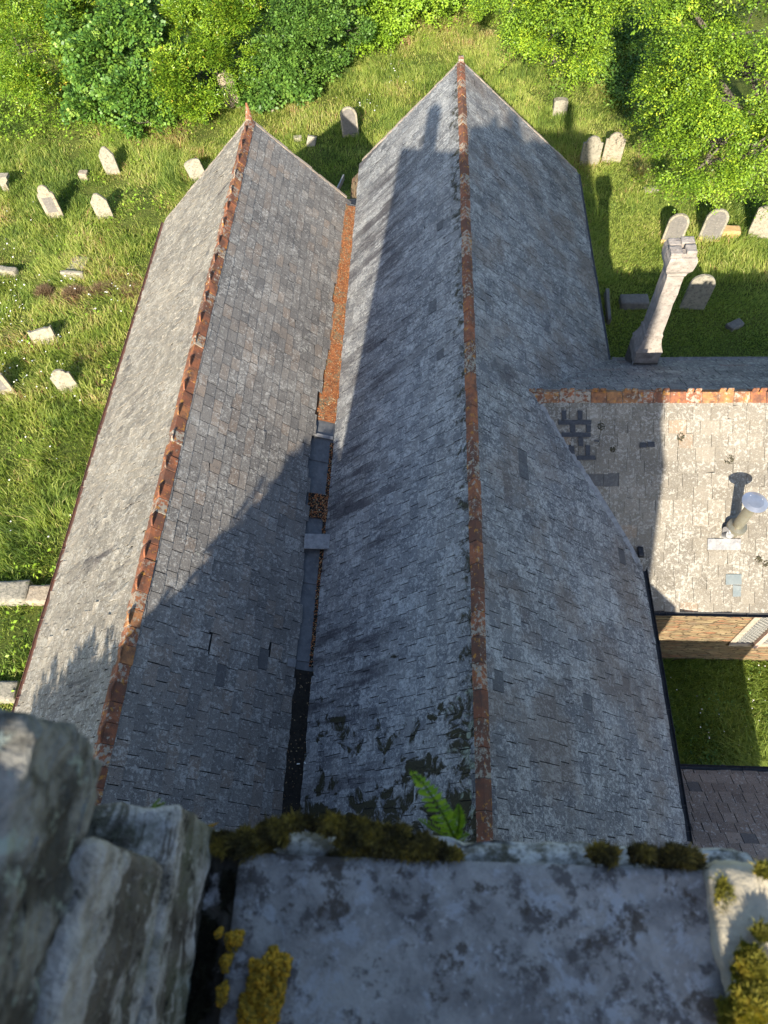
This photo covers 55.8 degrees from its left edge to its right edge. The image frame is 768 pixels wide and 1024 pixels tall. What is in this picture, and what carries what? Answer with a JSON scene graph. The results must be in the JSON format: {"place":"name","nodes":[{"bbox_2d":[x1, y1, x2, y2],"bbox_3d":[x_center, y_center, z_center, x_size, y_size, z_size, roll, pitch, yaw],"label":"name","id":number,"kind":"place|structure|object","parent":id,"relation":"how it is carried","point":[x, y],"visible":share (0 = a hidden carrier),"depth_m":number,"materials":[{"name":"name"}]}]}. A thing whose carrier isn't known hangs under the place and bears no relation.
{"place":"outdoors","nodes":[
{"label":"outdoors","id":0,"kind":"place"},
{"bbox_2d":[0,0,767,764],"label":"ground","id":1,"kind":"structure","parent":0,"point":[740,88],"depth_m":26.27,"materials":[{"name":"green plant"}]},
{"bbox_2d":[0,173,11,191],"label":"pedestal","id":2,"kind":"object","parent":1,"relation":"on","point":[4,181],"visible":0.81,"depth_m":28.37,"materials":[{"name":"grey stone"}]},
{"bbox_2d":[0,373,15,394],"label":"headstone","id":3,"kind":"object","parent":1,"relation":"on","point":[5,385],"visible":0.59,"depth_m":22.87,"materials":[{"name":"stone"}]},
{"bbox_2d":[0,681,19,703],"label":"stone step","id":4,"kind":"object","parent":1,"relation":"on","point":[7,696],"visible":0.67,"depth_m":17.70,"materials":[{"name":"grey stone"}]},
{"bbox_2d":[0,265,19,278],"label":"kerb stone","id":5,"kind":"object","parent":1,"relation":"on","point":[11,270],"visible":0.79,"depth_m":25.89,"materials":[{"name":"grey stone"}]},
{"bbox_2d":[0,580,49,606],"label":"stone step","id":6,"kind":"object","parent":1,"relation":"on","point":[22,592],"visible":0.78,"depth_m":19.05,"materials":[{"name":"grey stone"}]},
{"bbox_2d":[27,325,57,346],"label":"headstone","id":7,"kind":"object","parent":1,"relation":"on","point":[43,333],"visible":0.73,"depth_m":23.96,"materials":[{"name":"grey stone"}]},
{"bbox_2d":[31,281,57,299],"bbox_3d":[-11.916,-7.764,25.354,1.099,0.346,1.035,1,59,3],"label":"dead grass clump","id":8,"kind":"object","parent":1,"relation":"on","point":[45,290],"visible":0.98,"depth_m":25.33,"materials":[{"name":"brown plant"}]},
{"bbox_2d":[0,0,99,116],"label":"willow shrub","id":9,"kind":"object","parent":1,"relation":"on","point":[18,74],"visible":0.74,"depth_m":29.13,"materials":[{"name":"green plant"}]},
{"bbox_2d":[37,185,63,218],"bbox_3d":[-12.539,-11.542,27.274,0.654,1.571,0.207,-6,58,-1],"label":"headstone","id":10,"kind":"object","parent":1,"relation":"on","point":[47,199],"visible":0.95,"depth_m":27.14,"materials":[{"name":"stone"}]},
{"bbox_2d":[50,369,79,393],"bbox_3d":[-9.980,-4.020,22.816,0.756,1.180,0.257,-11,59,-3],"label":"headstone","id":11,"kind":"object","parent":1,"relation":"on","point":[60,378],"visible":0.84,"depth_m":22.62,"materials":[{"name":"grey stone"}]},
{"bbox_2d":[59,283,88,301],"bbox_3d":[-10.829,-7.716,25.267,1.294,0.346,1.107,30,65,20],"label":"dead grass clump","id":12,"kind":"object","parent":1,"relation":"on","point":[71,291],"visible":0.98,"depth_m":25.24,"materials":[{"name":"brown plant"}]},
{"bbox_2d":[60,256,89,279],"bbox_3d":[-11.018,-8.789,26.037,0.839,0.427,1.130,1,59,3],"label":"ledger stone","id":13,"kind":"object","parent":1,"relation":"on","point":[69,272],"visible":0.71,"depth_m":25.81,"materials":[{"name":"grey stone"}]},
{"bbox_2d":[78,170,89,180],"bbox_3d":[-11.919,-13.354,28.856,0.370,0.420,0.323,1,59,3],"label":"stone fragment","id":14,"kind":"object","parent":1,"relation":"on","point":[83,174],"visible":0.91,"depth_m":28.69,"materials":[{"name":"grey stone"}]},
{"bbox_2d":[0,157,173,691],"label":"dock leaves","id":15,"kind":"object","parent":1,"relation":"on","point":[49,549],"visible":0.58,"depth_m":23.30,"materials":[{"name":"green plant"}]},
{"bbox_2d":[90,193,113,218],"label":"headstone","id":16,"kind":"object","parent":1,"relation":"on","point":[99,204],"visible":0.72,"depth_m":27.14,"materials":[{"name":"grey stone"}]},
{"bbox_2d":[86,279,118,297],"bbox_3d":[-9.791,-7.839,25.285,1.493,0.348,1.014,1,59,3],"label":"dead grass clump","id":17,"kind":"object","parent":1,"relation":"on","point":[98,286],"visible":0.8,"depth_m":25.26,"materials":[{"name":"brown plant"}]},
{"bbox_2d":[98,146,119,174],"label":"headstone","id":18,"kind":"object","parent":1,"relation":"on","point":[108,161],"visible":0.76,"depth_m":28.53,"materials":[{"name":"grey stone"}]},
{"bbox_2d":[42,0,177,143],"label":"ivy thicket","id":19,"kind":"object","parent":1,"relation":"on","point":[115,87],"visible":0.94,"depth_m":28.49,"materials":[{"name":"green plant"}]},
{"bbox_2d":[113,280,141,302],"bbox_3d":[-8.795,-7.720,25.159,1.379,0.347,1.179,1,59,3],"label":"dead grass clump","id":20,"kind":"object","parent":1,"relation":"on","point":[130,293],"visible":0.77,"depth_m":25.14,"materials":[{"name":"brown plant"}]},
{"bbox_2d":[184,158,204,181],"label":"headstone","id":21,"kind":"object","parent":1,"relation":"on","point":[194,168],"visible":0.74,"depth_m":28.16,"materials":[{"name":"grey stone"}]},
{"bbox_2d":[0,63,402,536],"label":"daisies","id":22,"kind":"object","parent":1,"relation":"on","point":[69,332],"visible":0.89,"depth_m":24.41,"materials":[{"name":"white plant"}]},
{"bbox_2d":[140,0,276,131],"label":"laurel shrub","id":23,"kind":"object","parent":1,"relation":"on","point":[214,25],"visible":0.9,"depth_m":28.59,"materials":[{"name":"green plant"}]},
{"bbox_2d":[217,72,240,109],"bbox_3d":[-6.496,-17.589,30.549,0.758,1.769,0.191,1,59,3],"label":"headstone","id":24,"kind":"object","parent":1,"relation":"on","point":[231,99],"visible":0.28,"depth_m":30.41,"materials":[{"name":"grey stone"}]},
{"bbox_2d":[0,0,508,148],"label":"nettle patch","id":25,"kind":"object","parent":1,"relation":"on","point":[57,99],"visible":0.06,"depth_m":31.54,"materials":[{"name":"green plant"}]},
{"bbox_2d":[235,63,324,117],"bbox_3d":[-4.393,-17.851,30.476,3.796,2.380,2.747,1,59,3],"label":"elder shrub","id":26,"kind":"object","parent":1,"relation":"on","point":[280,85],"visible":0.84,"depth_m":29.98,"materials":[{"name":"green plant"}]},
{"bbox_2d":[293,135,301,141],"bbox_3d":[-3.515,-15.225,29.630,0.355,0.283,0.265,-8,59,-2],"label":"stone fragment","id":27,"kind":"object","parent":1,"relation":"on","point":[296,138],"visible":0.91,"depth_m":29.51,"materials":[{"name":"grey stone"}]},
{"bbox_2d":[306,134,316,146],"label":"headstone","id":28,"kind":"object","parent":1,"relation":"on","point":[311,140],"visible":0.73,"depth_m":29.20,"materials":[{"name":"grey stone"}]},
{"bbox_2d":[249,0,377,86],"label":"elder shrub","id":29,"kind":"object","parent":1,"relation":"on","point":[306,23],"visible":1,"depth_m":29.23,"materials":[{"name":"green plant"}]},
{"bbox_2d":[340,106,358,136],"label":"headstone","id":30,"kind":"object","parent":1,"relation":"on","point":[349,120],"visible":0.91,"depth_m":29.05,"materials":[{"name":"stone"}]},
{"bbox_2d":[0,55,767,1023],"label":"church","id":31,"kind":"structure","parent":1,"relation":"on","point":[542,541],"depth_m":12.73,"materials":[{"name":"stone"}]},
{"bbox_2d":[151,799,165,807],"bbox_3d":[-0.313,0.406,1.003,0.012,0.046,0.027,1,59,3],"label":"seedling","id":32,"kind":"object","parent":31,"relation":"on","point":[157,805],"visible":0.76,"depth_m":1.00,"materials":[{"name":"green plant"}]},
{"bbox_2d":[185,867,236,1023],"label":"crevice","id":33,"kind":"object","parent":31,"relation":"on","point":[202,972],"visible":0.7,"depth_m":0.95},
{"bbox_2d":[213,926,223,939],"bbox_3d":[-0.218,0.555,0.957,0.014,0.009,0.013,-18,59,-8],"label":"golden lichen","id":34,"kind":"object","parent":31,"relation":"on","point":[218,932],"visible":1,"depth_m":0.95},
{"bbox_2d":[215,979,229,1008],"bbox_3d":[-0.206,0.611,0.920,0.020,0.010,0.032,1,59,3],"label":"golden lichen","id":35,"kind":"object","parent":31,"relation":"on","point":[222,991],"visible":1,"depth_m":0.92},
{"bbox_2d":[219,929,244,973],"bbox_3d":[-0.199,0.570,0.942,0.028,0.015,0.053,6,59,7],"label":"golden lichen","id":36,"kind":"object","parent":31,"relation":"on","point":[233,938],"visible":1,"depth_m":0.94},
{"bbox_2d":[236,945,292,1023],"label":"golden lichen","id":37,"kind":"object","parent":31,"relation":"on","point":[262,999],"visible":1,"depth_m":0.92},
{"bbox_2d":[281,669,313,831],"bbox_3d":[-1.674,4.544,12.408,0.616,0.242,3.839,1,59,3],"label":"gutter silt","id":38,"kind":"object","parent":31,"relation":"on","point":[296,752],"visible":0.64,"depth_m":12.75,"materials":[{"name":"black soil"}]},
{"bbox_2d":[309,443,333,666],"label":"edge litter","id":39,"kind":"object","parent":31,"relation":"on","point":[317,590],"visible":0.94,"depth_m":14.56,"materials":[{"name":"brown plant"}]},
{"bbox_2d":[308,493,328,519],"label":"litter bank","id":40,"kind":"structure","parent":39,"relation":"on","point":[316,502],"depth_m":15.30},
{"bbox_2d":[315,204,354,422],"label":"leaf litter","id":41,"kind":"object","parent":31,"relation":"on","point":[326,406],"visible":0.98,"depth_m":17.92,"materials":[{"name":"brown plant"}]},
{"bbox_2d":[208,807,467,868],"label":"moss bank","id":42,"kind":"structure","parent":31,"relation":"on","point":[359,836],"depth_m":1.01,"materials":[{"name":"green plant"}]},
{"bbox_2d":[409,769,469,840],"bbox_3d":[0.101,0.486,1.188,0.073,0.492,0.098,-39,64,-19],"label":"fern","id":43,"kind":"object","parent":31,"relation":"attached to","point":[448,816],"visible":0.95,"depth_m":1.15,"materials":[{"name":"green plant"}]},
{"bbox_2d":[582,836,708,872],"bbox_3d":[0.353,0.465,0.983,0.173,0.034,0.052,1,59,3],"label":"moss tuft","id":44,"kind":"object","parent":31,"relation":"on","point":[671,855],"visible":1,"depth_m":0.98,"materials":[{"name":"green plant"}]},
{"bbox_2d":[706,856,767,1023],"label":"moss cushion","id":45,"kind":"object","parent":31,"relation":"on","point":[745,1001],"visible":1,"depth_m":0.88,"materials":[{"name":"green plant"}]},
{"bbox_2d":[728,617,767,647],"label":"window","id":46,"kind":"structure","parent":31,"relation":"in","point":[755,634],"depth_m":16.04,"materials":[{"name":"stone"}]},
{"bbox_2d":[336,0,503,56],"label":"bramble","id":47,"kind":"object","parent":1,"relation":"on","point":[387,31],"visible":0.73,"depth_m":31.86,"materials":[{"name":"green plant"}]},
{"bbox_2d":[464,0,649,99],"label":"beech tree","id":48,"kind":"object","parent":1,"relation":"on","point":[591,21],"visible":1,"depth_m":27.37,"materials":[{"name":"green plant"}]},
{"bbox_2d":[552,97,567,115],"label":"headstone","id":49,"kind":"object","parent":1,"relation":"on","point":[560,104],"visible":0.76,"depth_m":29.37,"materials":[{"name":"grey stone"}]},
{"bbox_2d":[579,135,603,165],"bbox_3d":[7.848,-13.569,27.526,0.771,1.413,0.172,1,59,3],"label":"headstone","id":50,"kind":"object","parent":1,"relation":"on","point":[592,147],"visible":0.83,"depth_m":27.37,"materials":[{"name":"grey stone"}]},
{"bbox_2d":[604,288,610,324],"bbox_3d":[7.305,-6.696,23.734,0.139,0.430,1.412,4,59,5],"label":"stone post","id":51,"kind":"object","parent":1,"relation":"on","point":[607,306],"visible":0.95,"depth_m":23.55,"materials":[{"name":"stone"}]},
{"bbox_2d":[601,132,625,162],"bbox_3d":[8.716,-13.723,27.574,0.771,1.413,0.172,1,59,3],"label":"headstone","id":52,"kind":"object","parent":1,"relation":"on","point":[615,142],"visible":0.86,"depth_m":27.42,"materials":[{"name":"grey stone"}]},
{"bbox_2d":[591,1,667,117],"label":"sapling","id":53,"kind":"object","parent":1,"relation":"on","point":[635,43],"visible":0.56,"depth_m":29.76,"materials":[{"name":"green plant"}]},
{"bbox_2d":[618,294,649,309],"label":"tomb slab","id":54,"kind":"structure","parent":1,"relation":"on","point":[633,301],"depth_m":23.63,"materials":[{"name":"stone"}]},
{"bbox_2d":[644,185,658,193],"bbox_3d":[9.879,-11.909,26.913,0.516,0.261,0.326,-7,59,-1],"label":"stone fragment","id":55,"kind":"object","parent":1,"relation":"on","point":[651,189],"visible":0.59,"depth_m":26.79,"materials":[{"name":"beige stone"}]},
{"bbox_2d":[661,213,689,243],"bbox_3d":[10.014,-9.631,25.032,0.777,1.452,0.207,6,59,7],"label":"headstone","id":56,"kind":"object","parent":1,"relation":"on","point":[677,225],"visible":0.8,"depth_m":24.79,"materials":[{"name":"stone"}]},
{"bbox_2d":[619,0,767,219],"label":"beech tree","id":57,"kind":"object","parent":1,"relation":"on","point":[723,42],"visible":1,"depth_m":21.45,"materials":[{"name":"green plant"}]},
{"bbox_2d":[679,274,715,309],"bbox_3d":[10.034,-6.930,23.248,0.834,1.618,0.182,5,59,6],"label":"headstone","id":58,"kind":"object","parent":1,"relation":"on","point":[699,291],"visible":0.79,"depth_m":23.08,"materials":[{"name":"grey stone"}]},
{"bbox_2d":[697,208,728,242],"bbox_3d":[11.296,-9.727,24.969,0.821,1.533,0.213,6,59,7],"label":"headstone","id":59,"kind":"object","parent":1,"relation":"on","point":[715,224],"visible":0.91,"depth_m":24.78,"materials":[{"name":"stone"}]},
{"bbox_2d":[666,660,762,764],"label":"weed leaves","id":60,"kind":"object","parent":1,"relation":"on","point":[719,702],"visible":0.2,"depth_m":16.68,"materials":[{"name":"green plant"}]},
{"bbox_2d":[663,658,767,765],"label":"grass strip","id":61,"kind":"object","parent":1,"relation":"on","point":[747,740],"depth_m":16.85,"materials":[{"name":"green plant"}]},
{"bbox_2d":[720,225,740,239],"bbox_3d":[12.058,-9.717,25.316,0.654,0.461,0.440,1,59,3],"label":"stone block","id":62,"kind":"object","parent":1,"relation":"on","point":[730,229],"depth_m":25.11,"materials":[{"name":"beige stone"}]},
{"bbox_2d":[725,318,743,331],"bbox_3d":[11.182,-5.932,23.148,0.520,0.284,0.315,-25,61,-12],"label":"stone fragment","id":63,"kind":"object","parent":1,"relation":"on","point":[736,324],"visible":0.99,"depth_m":23.04,"materials":[{"name":"stone"}]},
{"bbox_2d":[746,206,767,238],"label":"headstone","id":64,"kind":"object","parent":1,"relation":"on","point":[758,226],"visible":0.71,"depth_m":24.92,"materials":[{"name":"grey stone"}]},
{"bbox_2d":[203,0,767,284],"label":"meadow grass","id":65,"kind":"structure","parent":0,"point":[374,67],"depth_m":29.93,"materials":[{"name":"green plant"}]},
{"bbox_2d":[544,135,767,356],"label":"lawn grass","id":66,"kind":"structure","parent":0,"point":[632,239],"depth_m":24.85,"materials":[{"name":"green plant"}]}
]}

